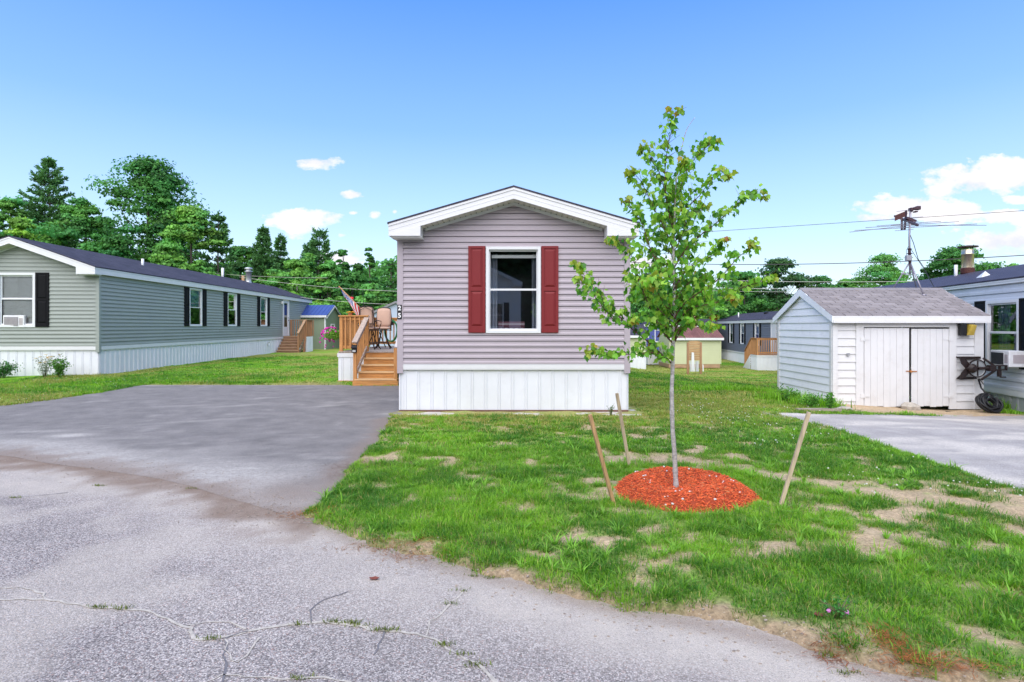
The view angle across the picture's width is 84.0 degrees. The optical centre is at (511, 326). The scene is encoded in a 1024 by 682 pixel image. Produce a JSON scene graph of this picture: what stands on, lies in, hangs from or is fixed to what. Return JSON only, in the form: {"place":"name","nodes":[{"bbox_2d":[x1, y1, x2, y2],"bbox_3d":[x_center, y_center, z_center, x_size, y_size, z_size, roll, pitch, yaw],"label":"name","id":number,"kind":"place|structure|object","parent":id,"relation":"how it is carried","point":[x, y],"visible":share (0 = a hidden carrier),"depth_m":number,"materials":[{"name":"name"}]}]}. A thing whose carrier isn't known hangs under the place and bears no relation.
{"place":"outdoors","nodes":[
{"label":"outdoors","id":0,"kind":"place"},
{"bbox_2d":[0,385,401,522],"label":"driveway","id":1,"kind":"structure","parent":0,"point":[274,432],"depth_m":8.38,"materials":[{"name":"asphalt"}]},
{"bbox_2d":[0,446,1014,681],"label":"road","id":2,"kind":"structure","parent":0,"point":[105,545],"depth_m":3.13,"materials":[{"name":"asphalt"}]},
{"bbox_2d":[0,587,45,597],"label":"road crack","id":3,"kind":"object","parent":2,"relation":"on","point":[36,591],"visible":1,"depth_m":3.40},
{"bbox_2d":[188,621,245,628],"bbox_3d":[-1.551,1.577,3.015,0.340,0.001,0.068,0,0,7],"label":"road crack","id":4,"kind":"object","parent":2,"relation":"on","point":[222,621],"visible":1,"depth_m":3.03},
{"bbox_2d":[222,638,227,681],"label":"road crack","id":5,"kind":"object","parent":2,"relation":"on","point":[225,667],"visible":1,"depth_m":2.66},
{"bbox_2d":[225,637,260,661],"bbox_3d":[-1.359,1.577,2.780,0.189,0.001,0.211,0,0,0],"label":"road crack","id":6,"kind":"object","parent":2,"relation":"on","point":[257,639],"visible":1,"depth_m":2.78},
{"bbox_2d":[0,597,497,681],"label":"road crack","id":7,"kind":"object","parent":2,"relation":"on","point":[483,668],"visible":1,"depth_m":2.98,"materials":[{"name":"asphalt"}]},
{"bbox_2d":[205,674,351,681],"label":"road crack","id":8,"kind":"object","parent":2,"relation":"on","point":[287,678],"visible":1,"depth_m":2.56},
{"bbox_2d":[9,484,863,680],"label":"crack weeds","id":9,"kind":"object","parent":2,"relation":"on","point":[383,629],"visible":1,"depth_m":2.96,"materials":[{"name":"green plant"}]},
{"bbox_2d":[426,591,462,634],"bbox_3d":[-0.381,1.577,3.166,0.055,0.001,0.527,0,0,18],"label":"road crack","id":10,"kind":"object","parent":2,"relation":"on","point":[459,595],"visible":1,"depth_m":3.16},
{"bbox_2d":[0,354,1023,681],"bbox_3d":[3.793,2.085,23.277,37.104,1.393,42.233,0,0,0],"label":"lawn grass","id":11,"kind":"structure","parent":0,"point":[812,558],"depth_m":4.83,"materials":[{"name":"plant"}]},
{"bbox_2d":[0,345,1023,681],"bbox_3d":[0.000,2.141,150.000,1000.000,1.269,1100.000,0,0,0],"label":"ground","id":12,"kind":"structure","parent":0,"point":[868,539],"depth_m":4.09,"materials":[{"name":"soil"}]},
{"bbox_2d":[0,197,15,237],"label":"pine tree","id":13,"kind":"object","parent":12,"relation":"on","point":[4,225],"visible":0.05,"depth_m":47.96,"materials":[{"name":"green plant"}]},
{"bbox_2d":[0,360,24,377],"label":"garden shrub","id":14,"kind":"object","parent":12,"relation":"on","point":[6,369],"visible":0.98,"depth_m":17.22,"materials":[{"name":"green plant"}]},
{"bbox_2d":[4,216,37,238],"bbox_3d":[-32.845,-2.755,38.330,3.316,9.286,3.486,0,0,-26],"label":"broadleaf tree","id":15,"kind":"object","parent":12,"relation":"on","point":[19,225],"visible":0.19,"depth_m":37.57,"materials":[{"name":"green plant"}]},
{"bbox_2d":[0,195,44,239],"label":"broadleaf tree","id":16,"kind":"object","parent":12,"relation":"on","point":[9,205],"visible":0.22,"depth_m":44.92,"materials":[{"name":"green plant"}]},
{"bbox_2d":[15,156,79,247],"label":"pine tree","id":17,"kind":"object","parent":12,"relation":"on","point":[43,176],"visible":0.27,"depth_m":48.36,"materials":[{"name":"green plant"}]},
{"bbox_2d":[33,354,61,377],"bbox_3d":[-14.165,1.194,17.339,0.950,0.836,0.582,0,0,30],"label":"garden plant","id":18,"kind":"object","parent":12,"relation":"on","point":[45,372],"visible":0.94,"depth_m":17.27,"materials":[{"name":"green plant"}]},
{"bbox_2d":[48,353,70,377],"bbox_3d":[-13.658,1.214,17.172,0.568,0.795,0.449,0,0,13],"label":"garden plant","id":19,"kind":"object","parent":12,"relation":"on","point":[60,367],"visible":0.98,"depth_m":17.17,"materials":[{"name":"green plant"}]},
{"bbox_2d":[29,196,112,245],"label":"broadleaf tree","id":20,"kind":"object","parent":12,"relation":"on","point":[81,210],"visible":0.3,"depth_m":43.29,"materials":[{"name":"green plant"}]},
{"bbox_2d":[71,215,117,247],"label":"broadleaf tree","id":21,"kind":"object","parent":12,"relation":"on","point":[98,218],"visible":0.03,"depth_m":49.42,"materials":[{"name":"green plant"}]},
{"bbox_2d":[0,153,213,271],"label":"broadleaf tree","id":22,"kind":"object","parent":12,"relation":"on","point":[159,182],"visible":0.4,"depth_m":45.60,"materials":[{"name":"green plant"}]},
{"bbox_2d":[86,232,151,260],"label":"broadleaf tree","id":23,"kind":"object","parent":12,"relation":"on","point":[116,244],"visible":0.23,"depth_m":41.16,"materials":[{"name":"green plant"}]},
{"bbox_2d":[0,236,311,375],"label":"mobile home","id":24,"kind":"object","parent":12,"relation":"on","point":[89,312],"visible":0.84,"depth_m":19.48,"materials":[{"name":"grey"}]},
{"bbox_2d":[3,315,31,326],"bbox_3d":[-15.418,-0.170,18.023,1.086,0.410,0.414,0,0,0],"label":"air conditioner","id":25,"kind":"object","parent":24,"relation":"attached to","point":[17,320],"visible":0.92,"depth_m":17.82,"materials":[{"name":"plastic"}]},
{"bbox_2d":[0,273,34,326],"bbox_3d":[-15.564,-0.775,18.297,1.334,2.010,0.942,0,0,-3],"label":"window","id":26,"kind":"structure","parent":24,"relation":"in","point":[25,296],"depth_m":17.92,"materials":[{"name":"white plastic"}]},
{"bbox_2d":[190,288,201,325],"bbox_3d":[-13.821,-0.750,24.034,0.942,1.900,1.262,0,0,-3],"label":"window","id":27,"kind":"structure","parent":24,"relation":"in","point":[193,289],"depth_m":24.28,"materials":[{"name":"white plastic"}]},
{"bbox_2d":[228,293,236,325],"bbox_3d":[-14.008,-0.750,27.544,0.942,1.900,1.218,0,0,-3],"label":"window","id":28,"kind":"structure","parent":24,"relation":"in","point":[232,298],"depth_m":27.78,"materials":[{"name":"white plastic"}]},
{"bbox_2d":[260,297,266,325],"bbox_3d":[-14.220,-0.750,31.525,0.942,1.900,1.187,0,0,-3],"label":"window","id":29,"kind":"structure","parent":24,"relation":"in","point":[263,315],"depth_m":31.62,"materials":[{"name":"white plastic"}]},
{"bbox_2d":[282,299,288,335],"bbox_3d":[-13.981,-0.550,35.170,0.110,2.260,1.091,0,0,-3],"label":"door","id":30,"kind":"structure","parent":24,"relation":"in","point":[285,324],"depth_m":35.16,"materials":[{"name":"white metal"}]},
{"bbox_2d":[148,250,202,272],"bbox_3d":[-24.503,-1.735,40.078,5.331,7.238,5.593,0,0,0],"label":"broadleaf tree","id":31,"kind":"object","parent":12,"relation":"on","point":[164,258],"visible":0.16,"depth_m":39.59,"materials":[{"name":"green plant"}]},
{"bbox_2d":[150,204,230,277],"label":"broadleaf tree","id":32,"kind":"object","parent":12,"relation":"on","point":[191,217],"visible":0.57,"depth_m":41.32,"materials":[{"name":"green plant"}]},
{"bbox_2d":[195,210,242,279],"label":"pine tree","id":33,"kind":"object","parent":12,"relation":"on","point":[223,226],"visible":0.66,"depth_m":42.83,"materials":[{"name":"green plant"}]},
{"bbox_2d":[223,245,258,280],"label":"broadleaf tree","id":34,"kind":"object","parent":12,"relation":"on","point":[240,252],"visible":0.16,"depth_m":49.57,"materials":[{"name":"green plant"}]},
{"bbox_2d":[247,224,280,285],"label":"pine tree","id":35,"kind":"object","parent":12,"relation":"on","point":[263,260],"visible":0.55,"depth_m":47.64,"materials":[{"name":"green plant"}]},
{"bbox_2d":[252,267,296,292],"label":"broadleaf tree","id":36,"kind":"object","parent":12,"relation":"on","point":[270,272],"visible":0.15,"depth_m":46.49,"materials":[{"name":"green plant"}]},
{"bbox_2d":[273,233,292,282],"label":"pine tree","id":37,"kind":"object","parent":12,"relation":"on","point":[280,240],"visible":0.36,"depth_m":51.73,"materials":[{"name":"green plant"}]},
{"bbox_2d":[263,258,319,300],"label":"broadleaf tree","id":38,"kind":"object","parent":12,"relation":"on","point":[300,268],"visible":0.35,"depth_m":42.57,"materials":[{"name":"green plant"}]},
{"bbox_2d":[276,320,313,352],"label":"entry stairs","id":39,"kind":"structure","parent":12,"relation":"on","point":[293,343],"depth_m":34.48,"materials":[{"name":"wood"}]},
{"bbox_2d":[293,253,332,299],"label":"broadleaf tree","id":40,"kind":"object","parent":12,"relation":"on","point":[310,258],"visible":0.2,"depth_m":49.60,"materials":[{"name":"green plant"}]},
{"bbox_2d":[300,227,338,299],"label":"pine tree","id":41,"kind":"object","parent":12,"relation":"on","point":[318,252],"visible":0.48,"depth_m":53.54,"materials":[{"name":"green plant"}]},
{"bbox_2d":[300,305,340,349],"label":"garden shed","id":42,"kind":"structure","parent":12,"relation":"on","point":[323,317],"depth_m":38.26,"materials":[{"name":"green metal"}]},
{"bbox_2d":[312,259,343,302],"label":"broadleaf tree","id":43,"kind":"object","parent":12,"relation":"on","point":[327,265],"visible":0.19,"depth_m":50.38,"materials":[{"name":"green plant"}]},
{"bbox_2d":[309,271,347,314],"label":"broadleaf tree","id":44,"kind":"object","parent":12,"relation":"on","point":[325,281],"visible":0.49,"depth_m":42.72,"materials":[{"name":"green plant"}]},
{"bbox_2d":[328,249,351,310],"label":"broadleaf tree","id":45,"kind":"object","parent":12,"relation":"on","point":[342,253],"visible":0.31,"depth_m":51.69,"materials":[{"name":"green plant"}]},
{"bbox_2d":[332,271,372,314],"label":"broadleaf tree","id":46,"kind":"object","parent":12,"relation":"on","point":[348,277],"visible":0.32,"depth_m":46.34,"materials":[{"name":"green plant"}]},
{"bbox_2d":[341,263,368,309],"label":"broadleaf tree","id":47,"kind":"object","parent":12,"relation":"on","point":[358,266],"visible":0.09,"depth_m":51.64,"materials":[{"name":"green plant"}]},
{"bbox_2d":[332,283,392,314],"bbox_3d":[-10.065,-0.623,40.059,4.211,5.019,4.081,0,0,38],"label":"broadleaf tree","id":48,"kind":"object","parent":12,"relation":"on","point":[380,300],"visible":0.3,"depth_m":39.56,"materials":[{"name":"green plant"}]},
{"bbox_2d":[337,315,398,385],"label":"wooden deck","id":49,"kind":"structure","parent":12,"relation":"on","point":[365,365],"depth_m":16.27,"materials":[{"name":"brown wood"}]},
{"bbox_2d":[319,324,346,347],"bbox_3d":[-5.271,0.403,16.736,0.803,0.928,0.513,0,0,0],"label":"hanging basket","id":50,"kind":"object","parent":49,"relation":"hanging from","point":[330,335],"visible":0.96,"depth_m":16.64,"materials":[{"name":"green plastic"}]},
{"bbox_2d":[339,286,378,326],"bbox_3d":[-4.862,-0.630,18.055,1.244,1.289,0.155,0,0,-11],"label":"flag","id":51,"kind":"object","parent":49,"relation":"attached to","point":[354,306],"visible":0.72,"depth_m":18.04,"materials":[{"name":"fabric"}]},
{"bbox_2d":[359,305,380,349],"bbox_3d":[-4.390,0.042,17.542,0.563,1.349,0.641,0,0,8],"label":"patio chair","id":52,"kind":"object","parent":49,"relation":"on","point":[367,310],"visible":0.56,"depth_m":17.30,"materials":[{"name":"fabric"}]},
{"bbox_2d":[375,307,391,348],"bbox_3d":[-4.147,0.042,18.358,0.563,1.349,0.641,0,0,-8],"label":"patio chair","id":53,"kind":"object","parent":49,"relation":"on","point":[384,316],"visible":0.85,"depth_m":18.50,"materials":[{"name":"fabric"}]},
{"bbox_2d":[356,247,383,305],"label":"broadleaf tree","id":54,"kind":"object","parent":12,"relation":"on","point":[371,263],"visible":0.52,"depth_m":49.80,"materials":[{"name":"green plant"}]},
{"bbox_2d":[370,301,396,346],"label":"garden shed","id":55,"kind":"structure","parent":12,"relation":"on","point":[393,306],"depth_m":31.00,"materials":[{"name":"white"}]},
{"bbox_2d":[382,260,396,292],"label":"broadleaf tree","id":56,"kind":"object","parent":12,"relation":"on","point":[392,268],"visible":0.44,"depth_m":49.90,"materials":[{"name":"green plant"}]},
{"bbox_2d":[385,288,396,301],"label":"broadleaf tree","id":57,"kind":"object","parent":12,"relation":"on","point":[391,293],"visible":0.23,"depth_m":43.71,"materials":[{"name":"green plant"}]},
{"bbox_2d":[129,253,792,319],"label":"woods","id":58,"kind":"object","parent":12,"relation":"on","point":[379,272],"visible":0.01,"depth_m":59.52,"materials":[{"name":"green plant"}]},
{"bbox_2d":[409,407,640,415],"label":"concrete slab","id":59,"kind":"structure","parent":12,"relation":"on","point":[439,413],"depth_m":10.35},
{"bbox_2d":[387,185,639,411],"bbox_3d":[0.032,-0.470,20.560,4.530,4.109,20.760,0,0,0],"label":"mobile home","id":60,"kind":"object","parent":59,"relation":"on","point":[495,312],"visible":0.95,"depth_m":10.55,"materials":[{"name":"plastic"}]},
{"bbox_2d":[486,247,540,332],"bbox_3d":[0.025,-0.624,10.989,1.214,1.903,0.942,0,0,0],"label":"window","id":61,"kind":"structure","parent":60,"relation":"in","point":[514,289],"depth_m":11.43,"materials":[{"name":"white plastic"}]},
{"bbox_2d":[588,414,614,502],"bbox_3d":[0.795,1.214,4.938,0.280,0.910,0.036,0,0,-13],"label":"wooden stake","id":62,"kind":"object","parent":12,"relation":"on","point":[600,455],"visible":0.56,"depth_m":4.92,"materials":[{"name":"wood"}]},
{"bbox_2d":[615,393,630,464],"bbox_3d":[1.231,1.200,6.250,0.217,0.943,0.035,0,0,-19],"label":"wooden stake","id":63,"kind":"object","parent":12,"relation":"on","point":[622,428],"visible":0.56,"depth_m":6.23,"materials":[{"name":"wood"}]},
{"bbox_2d":[630,324,648,368],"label":"garden shed","id":64,"kind":"structure","parent":12,"relation":"on","point":[639,362],"depth_m":36.02,"materials":[{"name":"white"}]},
{"bbox_2d":[630,294,649,317],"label":"broadleaf tree","id":65,"kind":"object","parent":12,"relation":"on","point":[639,306],"visible":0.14,"depth_m":49.19,"materials":[{"name":"green plant"}]},
{"bbox_2d":[259,457,1023,681],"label":"dead grass","id":66,"kind":"structure","parent":12,"relation":"on","point":[910,656],"depth_m":2.72,"materials":[{"name":"plant"}]},
{"bbox_2d":[646,339,658,363],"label":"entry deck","id":67,"kind":"structure","parent":12,"relation":"on","point":[651,360],"depth_m":40.00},
{"bbox_2d":[632,288,683,318],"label":"broadleaf tree","id":68,"kind":"object","parent":12,"relation":"on","point":[681,309],"visible":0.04,"depth_m":51.36,"materials":[{"name":"green plant"}]},
{"bbox_2d":[315,422,1023,642],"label":"crabgrass","id":69,"kind":"object","parent":12,"relation":"on","point":[799,540],"visible":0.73,"depth_m":4.91,"materials":[{"name":"green plant"}]},
{"bbox_2d":[567,105,779,487],"bbox_3d":[1.545,-0.209,5.238,2.048,3.558,1.214,0,0,0],"label":"maple tree","id":70,"kind":"object","parent":12,"relation":"on","point":[652,284],"visible":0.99,"depth_m":5.13,"materials":[{"name":"green plant"}]},
{"bbox_2d":[640,319,717,350],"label":"mobile home","id":71,"kind":"object","parent":12,"relation":"on","point":[654,333],"visible":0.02,"depth_m":45.99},
{"bbox_2d":[615,466,764,512],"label":"mulch","id":72,"kind":"object","parent":12,"relation":"on","point":[699,488],"visible":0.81,"depth_m":5.06,"materials":[{"name":"wood"}]},
{"bbox_2d":[657,327,723,367],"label":"garden shed","id":73,"kind":"structure","parent":12,"relation":"on","point":[711,349],"depth_m":36.99,"materials":[{"name":"yellow"}]},
{"bbox_2d":[687,341,701,373],"bbox_3d":[10.059,1.717,31.402,0.816,1.826,0.100,0,0,0],"label":"notice board","id":74,"kind":"object","parent":12,"relation":"on","point":[695,347],"visible":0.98,"depth_m":31.39,"materials":[{"name":"wood"}]},
{"bbox_2d":[693,291,732,321],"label":"broadleaf tree","id":75,"kind":"object","parent":12,"relation":"on","point":[724,308],"visible":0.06,"depth_m":48.88,"materials":[{"name":"green plant"}]},
{"bbox_2d":[716,311,777,364],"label":"mobile home","id":76,"kind":"object","parent":12,"relation":"on","point":[739,332],"visible":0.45,"depth_m":42.94,"materials":[{"name":"grey"}]},
{"bbox_2d":[729,323,743,342],"bbox_3d":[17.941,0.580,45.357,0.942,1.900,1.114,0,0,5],"label":"window","id":77,"kind":"structure","parent":76,"relation":"in","point":[730,327],"depth_m":45.57,"materials":[{"name":"white plastic"}]},
{"bbox_2d":[740,323,756,343],"bbox_3d":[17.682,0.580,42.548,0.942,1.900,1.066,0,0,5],"label":"window","id":78,"kind":"structure","parent":76,"relation":"in","point":[741,324],"depth_m":42.94,"materials":[{"name":"white plastic"}]},
{"bbox_2d":[771,323,776,351],"bbox_3d":[16.677,0.830,36.224,0.110,2.200,0.985,0,0,5],"label":"door","id":79,"kind":"structure","parent":76,"relation":"in","point":[773,325],"depth_m":36.18,"materials":[{"name":"white metal"}]},
{"bbox_2d":[717,270,778,316],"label":"broadleaf tree","id":80,"kind":"object","parent":12,"relation":"on","point":[744,276],"visible":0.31,"depth_m":53.04,"materials":[{"name":"green plant"}]},
{"bbox_2d":[743,338,776,370],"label":"entry deck","id":81,"kind":"structure","parent":12,"relation":"on","point":[765,361],"depth_m":35.39,"materials":[{"name":"wood"}]},
{"bbox_2d":[730,257,820,314],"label":"broadleaf tree","id":82,"kind":"object","parent":12,"relation":"on","point":[776,294],"visible":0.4,"depth_m":55.11,"materials":[{"name":"green plant"}]},
{"bbox_2d":[776,383,807,400],"bbox_3d":[6.048,1.465,12.353,0.752,0.448,0.378,0,0,15],"label":"weed","id":83,"kind":"object","parent":12,"relation":"on","point":[787,394],"visible":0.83,"depth_m":12.36,"materials":[{"name":"green plant"}]},
{"bbox_2d":[779,411,810,505],"bbox_3d":[2.417,1.200,4.900,0.283,0.939,0.036,0,0,13],"label":"wooden stake","id":84,"kind":"object","parent":12,"relation":"on","point":[795,455],"visible":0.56,"depth_m":4.88,"materials":[{"name":"wood"}]},
{"bbox_2d":[797,392,824,406],"bbox_3d":[6.077,1.507,11.554,0.497,0.358,0.356,0,0,23],"label":"weed","id":85,"kind":"object","parent":12,"relation":"on","point":[811,402],"visible":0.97,"depth_m":11.54,"materials":[{"name":"green plant"}]},
{"bbox_2d":[796,408,841,411],"bbox_3d":[5.877,1.619,10.910,0.852,0.090,0.120,0,0,-3],"label":"kerb timber","id":86,"kind":"object","parent":12,"relation":"on","point":[828,409],"visible":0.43,"depth_m":10.87,"materials":[{"name":"brown wood"}]},
{"bbox_2d":[812,275,845,287],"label":"broadleaf tree","id":87,"kind":"object","parent":12,"relation":"on","point":[825,280],"visible":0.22,"depth_m":58.92,"materials":[{"name":"green plant"}]},
{"bbox_2d":[823,391,836,407],"bbox_3d":[6.094,1.462,10.919,0.245,0.431,0.203,0,0,0],"label":"weed","id":88,"kind":"object","parent":12,"relation":"on","point":[829,401],"visible":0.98,"depth_m":10.90,"materials":[{"name":"green plant"}]},
{"bbox_2d":[644,383,1018,415],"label":"tall weeds","id":89,"kind":"object","parent":12,"relation":"on","point":[768,393],"visible":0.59,"depth_m":12.72,"materials":[{"name":"green plant"}]},
{"bbox_2d":[819,589,858,618],"bbox_3d":[1.714,1.482,3.000,0.185,0.156,0.163,0,0,20],"label":"clover plant","id":90,"kind":"object","parent":12,"relation":"on","point":[842,610],"visible":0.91,"depth_m":2.98,"materials":[{"name":"green plant"}]},
{"bbox_2d":[835,278,856,287],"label":"broadleaf tree","id":91,"kind":"object","parent":12,"relation":"on","point":[844,282],"visible":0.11,"depth_m":59.62,"materials":[{"name":"green plant"}]},
{"bbox_2d":[846,253,911,287],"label":"broadleaf tree","id":92,"kind":"object","parent":12,"relation":"on","point":[884,269],"visible":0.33,"depth_m":51.35,"materials":[{"name":"green plant"}]},
{"bbox_2d":[773,288,990,408],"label":"garden shed","id":93,"kind":"structure","parent":12,"relation":"on","point":[859,346],"depth_m":12.58,"materials":[{"name":"wood"}]},
{"bbox_2d":[860,328,908,406],"bbox_3d":[8.233,0.916,12.572,1.082,1.753,0.056,0,0,0],"label":"door","id":94,"kind":"structure","parent":93,"relation":"in","point":[886,350],"depth_m":12.57,"materials":[{"name":"wood"}]},
{"bbox_2d":[852,206,986,295],"bbox_3d":[10.069,-1.825,14.078,3.525,2.217,1.465,0,0,-22],"label":"tv antenna","id":95,"kind":"object","parent":93,"relation":"attached to","point":[910,220],"visible":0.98,"depth_m":13.89,"materials":[{"name":"metal"}]},
{"bbox_2d":[911,329,952,406],"bbox_3d":[9.282,0.918,12.572,0.915,1.725,0.056,0,0,0],"label":"door","id":96,"kind":"structure","parent":93,"relation":"in","point":[929,347],"depth_m":12.57,"materials":[{"name":"wood"}]},
{"bbox_2d":[958,324,976,335],"bbox_3d":[9.982,0.076,12.471,0.280,0.260,0.178,0,0,0],"label":"wall lantern","id":97,"kind":"object","parent":93,"relation":"attached to","point":[966,329],"depth_m":12.46,"materials":[{"name":"plastic"}]},
{"bbox_2d":[956,356,1007,379],"bbox_3d":[10.263,0.921,12.443,0.960,0.514,0.255,0,0,0],"label":"hose reel","id":98,"kind":"object","parent":93,"relation":"attached to","point":[976,367],"visible":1,"depth_m":12.39,"materials":[{"name":"metal"}]},
{"bbox_2d":[901,402,920,410],"bbox_3d":[8.679,1.777,12.384,0.362,0.255,0.303,0,0,28],"label":"rock","id":99,"kind":"object","parent":12,"relation":"on","point":[909,406],"visible":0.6,"depth_m":12.30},
{"bbox_2d":[873,245,1023,411],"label":"mobile home","id":100,"kind":"object","parent":12,"relation":"on","point":[997,294],"visible":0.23,"depth_m":13.62,"materials":[{"name":"plastic"}]},
{"bbox_2d":[985,299,1018,368],"bbox_3d":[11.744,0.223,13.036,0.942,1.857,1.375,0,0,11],"label":"window","id":101,"kind":"structure","parent":100,"relation":"in","point":[988,304],"depth_m":13.35,"materials":[{"name":"white plastic"}]},
{"bbox_2d":[991,350,1023,366],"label":"air conditioner","id":102,"kind":"object","parent":100,"relation":"attached to","point":[1012,358],"visible":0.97,"depth_m":12.43,"materials":[{"name":"plastic"}]},
{"bbox_2d":[916,244,1005,279],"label":"broadleaf tree","id":103,"kind":"object","parent":12,"relation":"on","point":[945,266],"visible":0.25,"depth_m":49.58,"materials":[{"name":"green plant"}]},
{"bbox_2d":[945,378,1003,413],"bbox_3d":[9.924,1.500,12.152,1.018,0.726,0.570,0,0,-14],"label":"hose coil","id":104,"kind":"object","parent":12,"relation":"on","point":[982,402],"visible":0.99,"depth_m":12.08,"materials":[{"name":"black plastic"}]},
{"bbox_2d":[0,0,1023,293],"label":"sky","id":105,"kind":"structure","parent":0,"point":[348,118],"materials":[{"name":"blue"}]},
{"bbox_2d":[720,280,911,281],"bbox_3d":[17.816,-2.972,36.000,20.517,0.355,0.034,0,0,0],"label":"power line","id":106,"kind":"object","parent":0,"point":[802,281],"visible":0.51,"depth_m":35.99,"materials":[{"name":"metal"}]},
{"bbox_2d":[631,255,1023,264],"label":"power line","id":107,"kind":"object","parent":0,"point":[848,263],"visible":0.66,"depth_m":31.36,"materials":[{"name":"metal"}]},
{"bbox_2d":[650,210,1023,235],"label":"power line","id":108,"kind":"object","parent":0,"point":[860,221],"visible":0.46,"depth_m":26.16,"materials":[{"name":"metal"}]},
{"bbox_2d":[762,411,1023,487],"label":"side driveway","id":109,"kind":"structure","parent":0,"point":[992,447],"depth_m":8.26,"materials":[{"name":"concrete"}]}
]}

